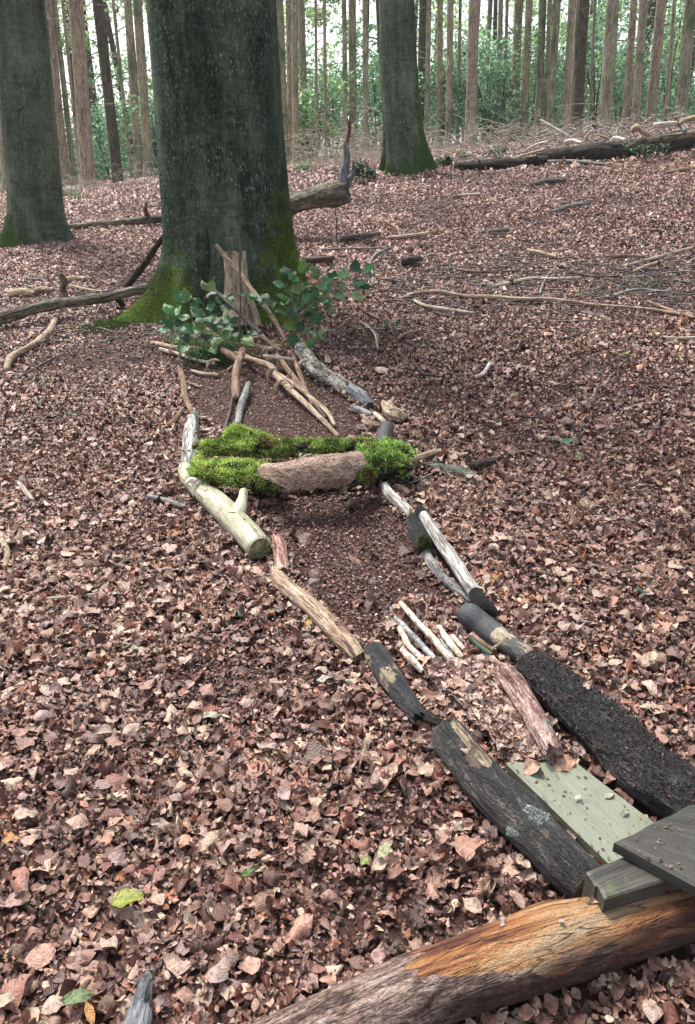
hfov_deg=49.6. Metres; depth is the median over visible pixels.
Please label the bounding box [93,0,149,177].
spruce tree
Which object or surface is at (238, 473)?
mossy bark
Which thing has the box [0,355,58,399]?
fallen branch
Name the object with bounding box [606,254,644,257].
fallen stick
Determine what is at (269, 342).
curved twig
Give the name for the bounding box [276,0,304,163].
spruce tree
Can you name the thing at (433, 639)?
peeled stick
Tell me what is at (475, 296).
fallen stick
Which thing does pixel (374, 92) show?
holly shrub
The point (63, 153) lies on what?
spruce tree
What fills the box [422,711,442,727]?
rotten clump
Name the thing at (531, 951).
fallen log
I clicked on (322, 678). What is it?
fallen leaf
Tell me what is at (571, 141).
dead branch
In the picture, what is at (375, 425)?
short stub
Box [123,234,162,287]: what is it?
leaning branch
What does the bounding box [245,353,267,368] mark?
curved twig
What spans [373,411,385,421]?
short stub
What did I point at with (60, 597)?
fallen stick
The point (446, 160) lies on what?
ivy clump
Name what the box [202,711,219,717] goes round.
fallen leaf
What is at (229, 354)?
curved twig
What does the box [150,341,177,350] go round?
curved twig
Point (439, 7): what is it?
spruce tree
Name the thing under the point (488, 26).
spruce tree
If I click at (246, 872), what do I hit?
fallen leaf
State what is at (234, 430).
moss
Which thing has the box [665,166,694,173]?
fallen stick
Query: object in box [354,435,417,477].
mossy bark
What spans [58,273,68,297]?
dead stub
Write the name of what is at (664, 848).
plank
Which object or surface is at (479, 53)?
holly shrub
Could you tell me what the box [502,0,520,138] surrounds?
spruce tree
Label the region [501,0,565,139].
spruce tree
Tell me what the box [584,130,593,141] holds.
dead branch
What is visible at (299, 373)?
long twig
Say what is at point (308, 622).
fallen leaf
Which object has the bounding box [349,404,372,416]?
short stub
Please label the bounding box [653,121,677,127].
dead branch
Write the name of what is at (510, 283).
fallen stick
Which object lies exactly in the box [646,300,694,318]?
fallen stick
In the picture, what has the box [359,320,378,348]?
fallen stick
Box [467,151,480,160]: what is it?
dead branch
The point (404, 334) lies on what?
fallen stick
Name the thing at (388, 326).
holly seedling
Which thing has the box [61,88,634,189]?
dead brash
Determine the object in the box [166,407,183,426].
fallen stick
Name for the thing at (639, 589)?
fallen leaf
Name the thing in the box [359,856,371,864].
fallen leaf
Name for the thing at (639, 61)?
spruce tree
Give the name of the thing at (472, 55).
spruce tree
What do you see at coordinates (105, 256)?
fallen branch
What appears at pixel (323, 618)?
bent log
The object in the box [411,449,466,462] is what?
fallen stick
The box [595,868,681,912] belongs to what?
beam
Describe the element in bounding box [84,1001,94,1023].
fallen leaf
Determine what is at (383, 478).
rotten log
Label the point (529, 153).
dead branch
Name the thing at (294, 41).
spruce tree
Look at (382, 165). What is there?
beech sapling
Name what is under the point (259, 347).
curved twig
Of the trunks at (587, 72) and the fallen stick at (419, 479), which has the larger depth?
the trunks at (587, 72)
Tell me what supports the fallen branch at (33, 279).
on the ground
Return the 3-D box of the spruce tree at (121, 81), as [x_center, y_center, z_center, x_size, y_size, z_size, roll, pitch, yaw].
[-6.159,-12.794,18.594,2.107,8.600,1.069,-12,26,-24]
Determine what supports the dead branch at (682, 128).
on the fallen log at (675, 140)
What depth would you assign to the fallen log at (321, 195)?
7.60 m
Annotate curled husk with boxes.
[167,346,175,354]
[184,349,194,357]
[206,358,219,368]
[260,348,266,358]
[266,367,275,381]
[274,379,285,393]
[276,360,283,369]
[298,358,307,369]
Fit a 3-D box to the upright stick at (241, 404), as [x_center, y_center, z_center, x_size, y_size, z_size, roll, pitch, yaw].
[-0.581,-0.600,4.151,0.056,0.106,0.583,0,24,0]
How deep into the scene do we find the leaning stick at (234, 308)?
4.91 m
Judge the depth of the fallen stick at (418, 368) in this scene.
4.52 m
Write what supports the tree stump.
on the ground
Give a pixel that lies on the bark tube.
(331, 471)
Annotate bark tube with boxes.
[257,451,365,492]
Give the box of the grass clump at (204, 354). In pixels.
[155,325,264,368]
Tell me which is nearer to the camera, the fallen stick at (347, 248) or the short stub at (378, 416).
the short stub at (378, 416)
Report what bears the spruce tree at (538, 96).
on the ground
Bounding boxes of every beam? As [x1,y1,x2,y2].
[582,857,641,899]
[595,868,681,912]
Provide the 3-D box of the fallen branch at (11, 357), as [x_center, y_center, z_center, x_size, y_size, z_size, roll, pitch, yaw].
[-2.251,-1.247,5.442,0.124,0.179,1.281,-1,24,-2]
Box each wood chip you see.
[605,792,613,797]
[621,809,628,814]
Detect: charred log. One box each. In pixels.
[364,642,426,725]
[431,719,599,898]
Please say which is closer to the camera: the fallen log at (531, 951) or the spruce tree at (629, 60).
the fallen log at (531, 951)
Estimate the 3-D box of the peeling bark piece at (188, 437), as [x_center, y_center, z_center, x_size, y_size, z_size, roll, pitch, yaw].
[-0.778,-0.343,3.720,0.076,0.117,0.624,-3,24,-8]
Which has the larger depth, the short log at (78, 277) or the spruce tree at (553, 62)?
the spruce tree at (553, 62)
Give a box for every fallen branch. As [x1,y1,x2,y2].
[0,283,148,324]
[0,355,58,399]
[3,313,59,371]
[22,276,46,280]
[67,249,147,263]
[69,284,103,292]
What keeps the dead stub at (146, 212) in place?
on the fallen log at (148, 219)
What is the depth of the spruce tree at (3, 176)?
16.17 m
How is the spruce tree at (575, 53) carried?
on the ground
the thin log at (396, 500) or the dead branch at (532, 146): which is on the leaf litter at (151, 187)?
the dead branch at (532, 146)
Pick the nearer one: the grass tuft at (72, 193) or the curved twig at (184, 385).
the curved twig at (184, 385)
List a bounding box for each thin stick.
[187,381,201,387]
[221,396,232,434]
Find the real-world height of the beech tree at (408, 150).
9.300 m
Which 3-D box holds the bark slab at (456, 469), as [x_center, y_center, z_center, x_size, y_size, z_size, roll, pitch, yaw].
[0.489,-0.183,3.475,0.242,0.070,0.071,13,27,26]
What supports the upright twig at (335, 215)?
on the ground
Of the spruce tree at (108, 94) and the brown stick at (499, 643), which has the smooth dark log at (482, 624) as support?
the brown stick at (499, 643)
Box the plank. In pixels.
[612,805,694,895]
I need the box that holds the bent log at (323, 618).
[270,566,364,663]
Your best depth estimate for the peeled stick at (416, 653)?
2.30 m
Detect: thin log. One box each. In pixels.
[191,410,198,459]
[381,482,409,516]
[394,484,410,495]
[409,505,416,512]
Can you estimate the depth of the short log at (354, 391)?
4.14 m
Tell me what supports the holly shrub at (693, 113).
on the ground
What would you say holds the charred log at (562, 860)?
on the ground
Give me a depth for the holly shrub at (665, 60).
22.18 m
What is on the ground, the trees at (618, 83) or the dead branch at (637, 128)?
the trees at (618, 83)
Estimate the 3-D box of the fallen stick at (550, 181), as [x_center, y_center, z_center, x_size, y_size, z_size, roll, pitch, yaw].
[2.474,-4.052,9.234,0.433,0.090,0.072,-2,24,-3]
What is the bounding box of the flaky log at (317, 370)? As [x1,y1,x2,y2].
[294,337,350,394]
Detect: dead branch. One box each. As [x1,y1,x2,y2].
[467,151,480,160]
[486,159,605,175]
[512,148,544,157]
[524,140,547,152]
[540,119,568,137]
[564,139,582,144]
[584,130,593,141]
[610,136,625,142]
[630,124,654,136]
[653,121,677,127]
[674,116,686,133]
[679,115,694,123]
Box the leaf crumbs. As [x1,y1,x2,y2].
[100,335,506,693]
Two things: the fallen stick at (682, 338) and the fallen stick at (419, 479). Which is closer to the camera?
the fallen stick at (419, 479)
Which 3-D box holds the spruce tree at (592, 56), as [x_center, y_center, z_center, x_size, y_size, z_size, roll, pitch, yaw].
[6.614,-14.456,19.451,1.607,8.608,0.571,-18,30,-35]
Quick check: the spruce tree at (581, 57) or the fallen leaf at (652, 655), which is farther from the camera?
the spruce tree at (581, 57)
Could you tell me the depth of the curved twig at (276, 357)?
4.64 m
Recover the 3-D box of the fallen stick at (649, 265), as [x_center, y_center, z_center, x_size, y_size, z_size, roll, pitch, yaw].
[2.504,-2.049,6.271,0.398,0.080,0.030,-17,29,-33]
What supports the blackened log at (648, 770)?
on the ground
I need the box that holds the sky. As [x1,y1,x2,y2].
[0,0,694,188]
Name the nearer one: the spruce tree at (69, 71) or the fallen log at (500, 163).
the fallen log at (500, 163)
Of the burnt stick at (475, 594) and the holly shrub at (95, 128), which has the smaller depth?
the burnt stick at (475, 594)
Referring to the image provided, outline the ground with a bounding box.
[0,136,694,1023]
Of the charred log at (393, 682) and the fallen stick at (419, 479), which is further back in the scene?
the fallen stick at (419, 479)
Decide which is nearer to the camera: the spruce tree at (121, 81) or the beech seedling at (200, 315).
the beech seedling at (200, 315)
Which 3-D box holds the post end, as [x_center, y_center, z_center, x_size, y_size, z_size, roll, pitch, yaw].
[0.176,-0.351,3.660,0.075,0.113,0.316,3,24,8]
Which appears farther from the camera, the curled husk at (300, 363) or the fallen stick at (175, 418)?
the curled husk at (300, 363)
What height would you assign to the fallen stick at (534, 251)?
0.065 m
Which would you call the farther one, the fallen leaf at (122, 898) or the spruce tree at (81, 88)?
the spruce tree at (81, 88)
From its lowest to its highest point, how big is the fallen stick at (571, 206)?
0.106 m
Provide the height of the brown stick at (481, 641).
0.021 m
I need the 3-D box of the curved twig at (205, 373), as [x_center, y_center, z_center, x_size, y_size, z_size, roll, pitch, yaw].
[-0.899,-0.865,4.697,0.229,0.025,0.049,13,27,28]
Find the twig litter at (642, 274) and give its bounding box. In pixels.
[0,172,694,418]
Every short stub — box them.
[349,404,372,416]
[361,418,381,429]
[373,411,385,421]
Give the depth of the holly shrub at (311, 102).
20.87 m
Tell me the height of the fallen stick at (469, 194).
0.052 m
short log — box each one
[7,288,34,298]
[34,286,50,294]
[67,276,86,280]
[146,494,185,507]
[271,532,288,574]
[345,383,373,408]
[469,457,495,469]
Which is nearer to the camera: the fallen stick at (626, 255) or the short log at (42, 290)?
the fallen stick at (626, 255)
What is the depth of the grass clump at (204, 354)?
4.90 m
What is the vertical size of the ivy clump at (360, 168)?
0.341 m
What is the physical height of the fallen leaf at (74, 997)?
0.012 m
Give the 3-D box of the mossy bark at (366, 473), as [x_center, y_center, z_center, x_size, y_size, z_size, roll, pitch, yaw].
[0.030,-0.156,3.222,0.235,0.129,0.140,-13,27,-26]
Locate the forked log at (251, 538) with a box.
[178,462,270,558]
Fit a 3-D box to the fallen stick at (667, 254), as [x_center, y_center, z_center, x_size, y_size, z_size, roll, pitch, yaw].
[2.698,-2.201,6.467,0.726,0.129,0.032,-12,27,-25]
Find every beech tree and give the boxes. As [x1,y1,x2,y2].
[0,0,75,249]
[109,0,322,327]
[379,0,438,175]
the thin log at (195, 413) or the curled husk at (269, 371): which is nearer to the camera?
the thin log at (195, 413)
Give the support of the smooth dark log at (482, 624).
on the ground
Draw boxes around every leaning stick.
[213,289,261,333]
[215,244,286,341]
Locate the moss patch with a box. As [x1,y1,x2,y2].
[72,313,133,334]
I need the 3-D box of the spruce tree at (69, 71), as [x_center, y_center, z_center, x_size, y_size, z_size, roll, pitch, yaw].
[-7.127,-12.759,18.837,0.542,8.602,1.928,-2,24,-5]
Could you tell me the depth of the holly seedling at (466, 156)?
11.89 m
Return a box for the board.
[505,760,653,864]
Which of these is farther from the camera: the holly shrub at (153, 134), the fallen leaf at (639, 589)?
the holly shrub at (153, 134)
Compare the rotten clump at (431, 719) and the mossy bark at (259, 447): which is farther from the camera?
the mossy bark at (259, 447)
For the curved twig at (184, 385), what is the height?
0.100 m
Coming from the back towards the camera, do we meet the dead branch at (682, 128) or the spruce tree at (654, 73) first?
the spruce tree at (654, 73)
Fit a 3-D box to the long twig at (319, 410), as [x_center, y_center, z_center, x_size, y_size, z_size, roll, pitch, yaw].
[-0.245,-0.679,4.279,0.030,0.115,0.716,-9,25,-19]
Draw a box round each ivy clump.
[330,158,377,181]
[435,154,453,167]
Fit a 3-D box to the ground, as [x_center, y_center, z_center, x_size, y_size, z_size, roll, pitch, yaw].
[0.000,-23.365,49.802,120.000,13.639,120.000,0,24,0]
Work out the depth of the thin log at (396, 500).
3.19 m
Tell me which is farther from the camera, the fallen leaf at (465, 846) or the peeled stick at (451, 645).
the peeled stick at (451, 645)
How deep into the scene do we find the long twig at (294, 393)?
4.18 m
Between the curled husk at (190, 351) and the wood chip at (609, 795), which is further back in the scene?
the curled husk at (190, 351)
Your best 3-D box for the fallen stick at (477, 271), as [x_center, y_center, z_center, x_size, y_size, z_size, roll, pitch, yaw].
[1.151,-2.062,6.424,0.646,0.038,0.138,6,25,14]
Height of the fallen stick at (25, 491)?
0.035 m
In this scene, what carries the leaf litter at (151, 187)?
on the ground
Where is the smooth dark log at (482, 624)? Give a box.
[457,603,534,662]
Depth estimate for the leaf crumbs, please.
3.25 m
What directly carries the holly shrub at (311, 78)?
on the ground
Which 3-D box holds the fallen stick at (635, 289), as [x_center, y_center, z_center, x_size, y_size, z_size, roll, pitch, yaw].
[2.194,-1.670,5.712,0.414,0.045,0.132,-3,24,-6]
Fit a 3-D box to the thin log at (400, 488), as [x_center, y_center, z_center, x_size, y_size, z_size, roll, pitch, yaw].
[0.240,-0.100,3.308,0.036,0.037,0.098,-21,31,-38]
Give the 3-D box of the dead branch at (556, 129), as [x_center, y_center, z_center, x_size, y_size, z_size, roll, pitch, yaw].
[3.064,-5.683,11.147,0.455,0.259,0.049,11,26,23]
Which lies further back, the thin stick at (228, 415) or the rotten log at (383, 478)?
the thin stick at (228, 415)
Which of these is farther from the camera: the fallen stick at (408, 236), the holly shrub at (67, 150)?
the holly shrub at (67, 150)
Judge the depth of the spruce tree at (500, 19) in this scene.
19.69 m
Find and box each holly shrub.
[0,123,77,183]
[64,82,157,180]
[95,89,158,175]
[285,39,382,157]
[286,41,377,159]
[329,34,432,152]
[415,0,523,142]
[418,51,488,142]
[429,19,551,142]
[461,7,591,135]
[501,17,599,131]
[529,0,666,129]
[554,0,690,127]
[600,0,694,120]
[661,45,694,115]
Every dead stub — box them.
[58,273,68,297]
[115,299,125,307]
[144,201,149,215]
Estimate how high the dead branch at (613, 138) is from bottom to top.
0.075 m
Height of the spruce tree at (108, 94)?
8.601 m
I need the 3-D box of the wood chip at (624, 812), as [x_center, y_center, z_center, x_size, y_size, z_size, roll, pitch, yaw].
[0.634,0.684,1.717,0.011,0.005,0.024,20,31,38]
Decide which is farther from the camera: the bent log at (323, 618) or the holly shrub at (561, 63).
the holly shrub at (561, 63)
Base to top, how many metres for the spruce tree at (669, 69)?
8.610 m
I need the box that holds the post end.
[376,421,393,439]
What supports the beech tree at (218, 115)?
on the ground
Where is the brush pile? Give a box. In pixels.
[441,93,694,161]
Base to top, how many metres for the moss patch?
0.119 m
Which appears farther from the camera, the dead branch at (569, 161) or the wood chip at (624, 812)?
the dead branch at (569, 161)
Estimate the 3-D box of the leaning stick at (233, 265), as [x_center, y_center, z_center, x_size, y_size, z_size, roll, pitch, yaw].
[-0.627,-1.452,4.966,0.689,0.566,0.062,21,32,39]
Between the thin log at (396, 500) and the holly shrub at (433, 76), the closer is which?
the thin log at (396, 500)
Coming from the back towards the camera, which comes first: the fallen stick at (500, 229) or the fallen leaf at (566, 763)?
the fallen stick at (500, 229)
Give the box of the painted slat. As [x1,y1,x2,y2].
[468,635,491,655]
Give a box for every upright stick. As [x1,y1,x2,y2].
[231,347,246,400]
[234,381,251,423]
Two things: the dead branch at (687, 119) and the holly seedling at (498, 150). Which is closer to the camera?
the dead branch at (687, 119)
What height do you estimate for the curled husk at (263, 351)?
0.072 m
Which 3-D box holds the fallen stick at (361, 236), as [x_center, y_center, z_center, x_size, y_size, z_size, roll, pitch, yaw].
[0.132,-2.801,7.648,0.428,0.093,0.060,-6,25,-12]
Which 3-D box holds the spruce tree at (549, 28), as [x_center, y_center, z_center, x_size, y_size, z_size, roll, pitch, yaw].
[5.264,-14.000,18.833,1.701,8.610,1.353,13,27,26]
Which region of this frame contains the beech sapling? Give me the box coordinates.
[376,0,385,171]
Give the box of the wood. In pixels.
[0,0,694,187]
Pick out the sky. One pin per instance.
(329, 39)
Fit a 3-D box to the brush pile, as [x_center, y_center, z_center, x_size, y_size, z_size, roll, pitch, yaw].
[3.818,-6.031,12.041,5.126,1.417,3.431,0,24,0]
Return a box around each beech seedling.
[157,279,262,355]
[240,256,376,348]
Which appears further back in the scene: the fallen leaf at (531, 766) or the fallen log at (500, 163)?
the fallen log at (500, 163)
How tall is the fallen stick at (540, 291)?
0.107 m
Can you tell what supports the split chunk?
on the ground
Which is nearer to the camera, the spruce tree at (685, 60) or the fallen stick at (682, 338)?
the fallen stick at (682, 338)
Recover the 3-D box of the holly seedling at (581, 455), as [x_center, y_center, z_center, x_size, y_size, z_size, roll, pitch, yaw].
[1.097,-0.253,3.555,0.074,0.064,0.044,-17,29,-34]
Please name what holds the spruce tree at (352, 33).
on the ground
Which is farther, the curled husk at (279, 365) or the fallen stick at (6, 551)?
the curled husk at (279, 365)
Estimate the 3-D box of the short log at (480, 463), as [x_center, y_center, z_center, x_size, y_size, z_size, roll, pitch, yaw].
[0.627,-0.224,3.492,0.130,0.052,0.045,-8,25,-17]
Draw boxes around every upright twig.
[234,224,241,341]
[334,189,336,241]
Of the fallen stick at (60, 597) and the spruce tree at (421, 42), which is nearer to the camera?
the fallen stick at (60, 597)
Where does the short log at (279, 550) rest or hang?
on the ground
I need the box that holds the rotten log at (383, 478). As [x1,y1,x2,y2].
[250,475,399,492]
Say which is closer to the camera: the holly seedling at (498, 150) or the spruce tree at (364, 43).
the holly seedling at (498, 150)
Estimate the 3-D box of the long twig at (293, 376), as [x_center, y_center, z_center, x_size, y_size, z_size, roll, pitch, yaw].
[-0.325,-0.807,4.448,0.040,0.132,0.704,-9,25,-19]
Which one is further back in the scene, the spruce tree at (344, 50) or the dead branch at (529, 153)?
the spruce tree at (344, 50)
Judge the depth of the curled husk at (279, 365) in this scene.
4.65 m
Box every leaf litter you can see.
[0,122,694,287]
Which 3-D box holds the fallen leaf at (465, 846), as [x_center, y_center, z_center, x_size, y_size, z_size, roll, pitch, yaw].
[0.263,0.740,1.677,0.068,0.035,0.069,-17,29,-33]
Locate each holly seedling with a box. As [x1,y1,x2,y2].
[380,320,400,332]
[453,149,470,159]
[481,145,509,157]
[575,452,584,460]
[622,139,670,158]
[642,279,662,288]
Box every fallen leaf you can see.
[1,833,19,843]
[60,988,93,1004]
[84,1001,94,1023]
[109,888,143,907]
[128,645,143,649]
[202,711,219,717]
[239,865,259,876]
[305,619,311,625]
[307,578,319,584]
[317,675,332,681]
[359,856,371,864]
[377,839,392,857]
[448,835,483,861]
[524,757,541,775]
[554,753,574,771]
[559,437,577,443]
[635,587,646,592]
[646,649,657,660]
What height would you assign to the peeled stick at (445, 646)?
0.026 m
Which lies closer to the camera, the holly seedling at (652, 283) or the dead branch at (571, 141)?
the holly seedling at (652, 283)
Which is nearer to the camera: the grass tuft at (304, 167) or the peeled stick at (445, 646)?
the peeled stick at (445, 646)
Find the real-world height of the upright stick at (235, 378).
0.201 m
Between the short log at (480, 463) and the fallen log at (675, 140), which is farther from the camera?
the fallen log at (675, 140)
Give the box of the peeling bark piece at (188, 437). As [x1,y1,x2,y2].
[181,414,195,464]
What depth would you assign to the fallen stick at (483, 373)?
4.46 m
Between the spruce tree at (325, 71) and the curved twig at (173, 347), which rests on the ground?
the spruce tree at (325, 71)
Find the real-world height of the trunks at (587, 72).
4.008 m
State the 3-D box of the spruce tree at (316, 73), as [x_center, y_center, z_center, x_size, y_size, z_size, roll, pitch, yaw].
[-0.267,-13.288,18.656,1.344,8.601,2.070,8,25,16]
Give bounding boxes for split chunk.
[381,400,405,422]
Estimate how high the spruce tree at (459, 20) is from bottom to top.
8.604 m
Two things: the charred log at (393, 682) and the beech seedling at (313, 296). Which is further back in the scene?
the beech seedling at (313, 296)
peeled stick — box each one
[393,616,435,657]
[397,626,421,657]
[398,600,452,660]
[400,647,424,672]
[437,625,463,658]
[440,638,454,656]
[450,634,464,650]
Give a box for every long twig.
[244,355,339,437]
[275,353,310,394]
[279,373,335,426]
[285,371,326,418]
[291,352,312,405]
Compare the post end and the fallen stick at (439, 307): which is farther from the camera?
the fallen stick at (439, 307)
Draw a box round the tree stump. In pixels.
[221,251,262,329]
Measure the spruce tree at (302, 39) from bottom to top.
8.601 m
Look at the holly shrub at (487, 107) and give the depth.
19.86 m
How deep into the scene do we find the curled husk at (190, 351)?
4.92 m
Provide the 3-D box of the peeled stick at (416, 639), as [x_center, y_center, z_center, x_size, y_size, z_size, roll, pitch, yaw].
[0.213,0.397,2.322,0.021,0.042,0.256,-12,27,-26]
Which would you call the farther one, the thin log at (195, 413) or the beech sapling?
the beech sapling
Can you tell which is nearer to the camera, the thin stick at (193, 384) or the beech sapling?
the thin stick at (193, 384)
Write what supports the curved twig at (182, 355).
on the ground
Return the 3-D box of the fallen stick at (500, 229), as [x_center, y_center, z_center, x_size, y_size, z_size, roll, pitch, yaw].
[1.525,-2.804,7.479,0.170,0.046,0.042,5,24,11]
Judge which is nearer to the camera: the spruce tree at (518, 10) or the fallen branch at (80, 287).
the fallen branch at (80, 287)
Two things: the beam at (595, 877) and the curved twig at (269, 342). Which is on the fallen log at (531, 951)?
the beam at (595, 877)
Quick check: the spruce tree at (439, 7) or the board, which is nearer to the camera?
the board
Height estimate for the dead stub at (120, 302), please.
0.142 m
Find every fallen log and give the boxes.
[0,214,161,232]
[251,890,694,1023]
[289,121,355,215]
[454,155,549,169]
[536,128,694,159]
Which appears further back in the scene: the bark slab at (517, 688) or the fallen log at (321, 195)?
the fallen log at (321, 195)
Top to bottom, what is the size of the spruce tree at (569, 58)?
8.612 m
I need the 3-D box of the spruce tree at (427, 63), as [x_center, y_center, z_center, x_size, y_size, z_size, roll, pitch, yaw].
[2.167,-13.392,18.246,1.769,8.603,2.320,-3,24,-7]
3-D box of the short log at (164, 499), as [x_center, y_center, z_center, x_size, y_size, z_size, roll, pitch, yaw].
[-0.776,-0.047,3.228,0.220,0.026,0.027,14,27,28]
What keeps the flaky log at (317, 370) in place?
on the ground
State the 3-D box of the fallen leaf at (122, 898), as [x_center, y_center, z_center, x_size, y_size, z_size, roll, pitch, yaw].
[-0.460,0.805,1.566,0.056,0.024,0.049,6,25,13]
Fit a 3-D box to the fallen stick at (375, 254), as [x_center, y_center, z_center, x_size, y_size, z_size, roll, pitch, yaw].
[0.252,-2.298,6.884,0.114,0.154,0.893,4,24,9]
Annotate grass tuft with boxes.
[62,184,90,199]
[291,159,316,172]
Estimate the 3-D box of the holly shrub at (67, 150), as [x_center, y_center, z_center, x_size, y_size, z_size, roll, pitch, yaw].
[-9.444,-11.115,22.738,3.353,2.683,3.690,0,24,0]
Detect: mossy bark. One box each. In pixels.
[184,451,281,495]
[191,432,302,460]
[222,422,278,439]
[276,435,379,456]
[336,461,378,492]
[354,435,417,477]
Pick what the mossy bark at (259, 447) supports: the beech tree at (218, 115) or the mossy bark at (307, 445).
the mossy bark at (307, 445)
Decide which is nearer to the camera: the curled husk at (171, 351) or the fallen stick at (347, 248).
the curled husk at (171, 351)
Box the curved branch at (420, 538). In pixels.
[406,512,472,602]
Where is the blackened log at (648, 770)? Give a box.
[515,648,694,818]
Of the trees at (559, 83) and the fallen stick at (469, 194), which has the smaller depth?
the fallen stick at (469, 194)
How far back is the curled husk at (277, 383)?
4.30 m
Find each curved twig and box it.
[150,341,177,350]
[158,347,214,364]
[171,345,237,354]
[176,365,193,413]
[190,369,218,376]
[201,339,236,361]
[232,342,273,351]
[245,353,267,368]
[256,326,282,351]
[263,354,293,361]
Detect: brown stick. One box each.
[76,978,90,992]
[472,634,491,650]
[491,637,508,649]
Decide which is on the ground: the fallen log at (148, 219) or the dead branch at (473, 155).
the fallen log at (148, 219)
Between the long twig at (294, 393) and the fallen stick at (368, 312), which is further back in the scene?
the fallen stick at (368, 312)
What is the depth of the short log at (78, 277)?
7.05 m
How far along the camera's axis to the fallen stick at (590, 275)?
6.11 m
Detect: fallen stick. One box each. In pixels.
[0,535,10,567]
[17,481,34,500]
[45,593,124,599]
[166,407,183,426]
[304,255,334,262]
[318,247,391,249]
[340,231,380,241]
[356,303,379,319]
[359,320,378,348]
[369,248,387,274]
[388,232,425,238]
[396,329,419,339]
[399,289,692,314]
[401,256,421,264]
[409,472,432,483]
[410,359,435,375]
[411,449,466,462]
[412,462,441,466]
[413,299,473,314]
[446,266,520,273]
[457,192,480,196]
[475,362,490,377]
[491,276,581,287]
[492,228,509,231]
[526,248,557,258]
[531,178,566,185]
[538,271,550,294]
[552,201,590,212]
[573,271,618,277]
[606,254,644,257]
[613,288,665,295]
[629,247,692,264]
[633,260,662,271]
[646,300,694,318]
[663,336,694,339]
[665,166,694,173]
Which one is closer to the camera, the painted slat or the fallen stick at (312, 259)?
the painted slat
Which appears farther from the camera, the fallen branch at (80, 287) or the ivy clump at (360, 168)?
the ivy clump at (360, 168)
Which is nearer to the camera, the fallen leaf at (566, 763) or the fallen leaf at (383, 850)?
the fallen leaf at (383, 850)
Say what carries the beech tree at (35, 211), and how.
on the ground
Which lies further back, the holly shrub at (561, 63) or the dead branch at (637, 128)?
the holly shrub at (561, 63)
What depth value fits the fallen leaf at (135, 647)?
2.31 m
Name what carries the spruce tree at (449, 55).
on the ground
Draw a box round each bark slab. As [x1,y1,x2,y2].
[428,463,479,479]
[496,662,562,763]
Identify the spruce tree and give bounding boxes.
[0,121,6,193]
[45,0,97,185]
[46,0,152,182]
[52,0,77,184]
[57,0,153,186]
[61,0,78,169]
[66,0,134,178]
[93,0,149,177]
[121,0,154,177]
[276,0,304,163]
[285,0,321,162]
[285,0,330,162]
[298,0,323,160]
[300,0,330,159]
[305,0,348,155]
[314,0,349,157]
[322,0,373,156]
[360,0,382,155]
[415,0,462,142]
[416,0,426,125]
[423,0,464,147]
[430,0,454,148]
[454,0,464,144]
[463,0,508,146]
[477,0,490,132]
[493,0,505,141]
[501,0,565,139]
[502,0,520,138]
[502,0,522,140]
[517,0,561,133]
[524,0,591,133]
[528,0,593,136]
[530,0,548,135]
[551,0,597,134]
[558,0,602,131]
[576,0,604,129]
[584,0,638,129]
[593,0,646,133]
[598,0,682,124]
[644,0,677,125]
[646,0,676,121]
[662,0,694,123]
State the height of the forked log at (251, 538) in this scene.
0.157 m
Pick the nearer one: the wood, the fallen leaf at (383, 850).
the fallen leaf at (383, 850)
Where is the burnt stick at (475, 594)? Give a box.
[415,506,498,617]
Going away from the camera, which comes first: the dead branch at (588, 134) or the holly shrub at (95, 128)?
the dead branch at (588, 134)
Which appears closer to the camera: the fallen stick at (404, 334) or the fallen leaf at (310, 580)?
the fallen leaf at (310, 580)

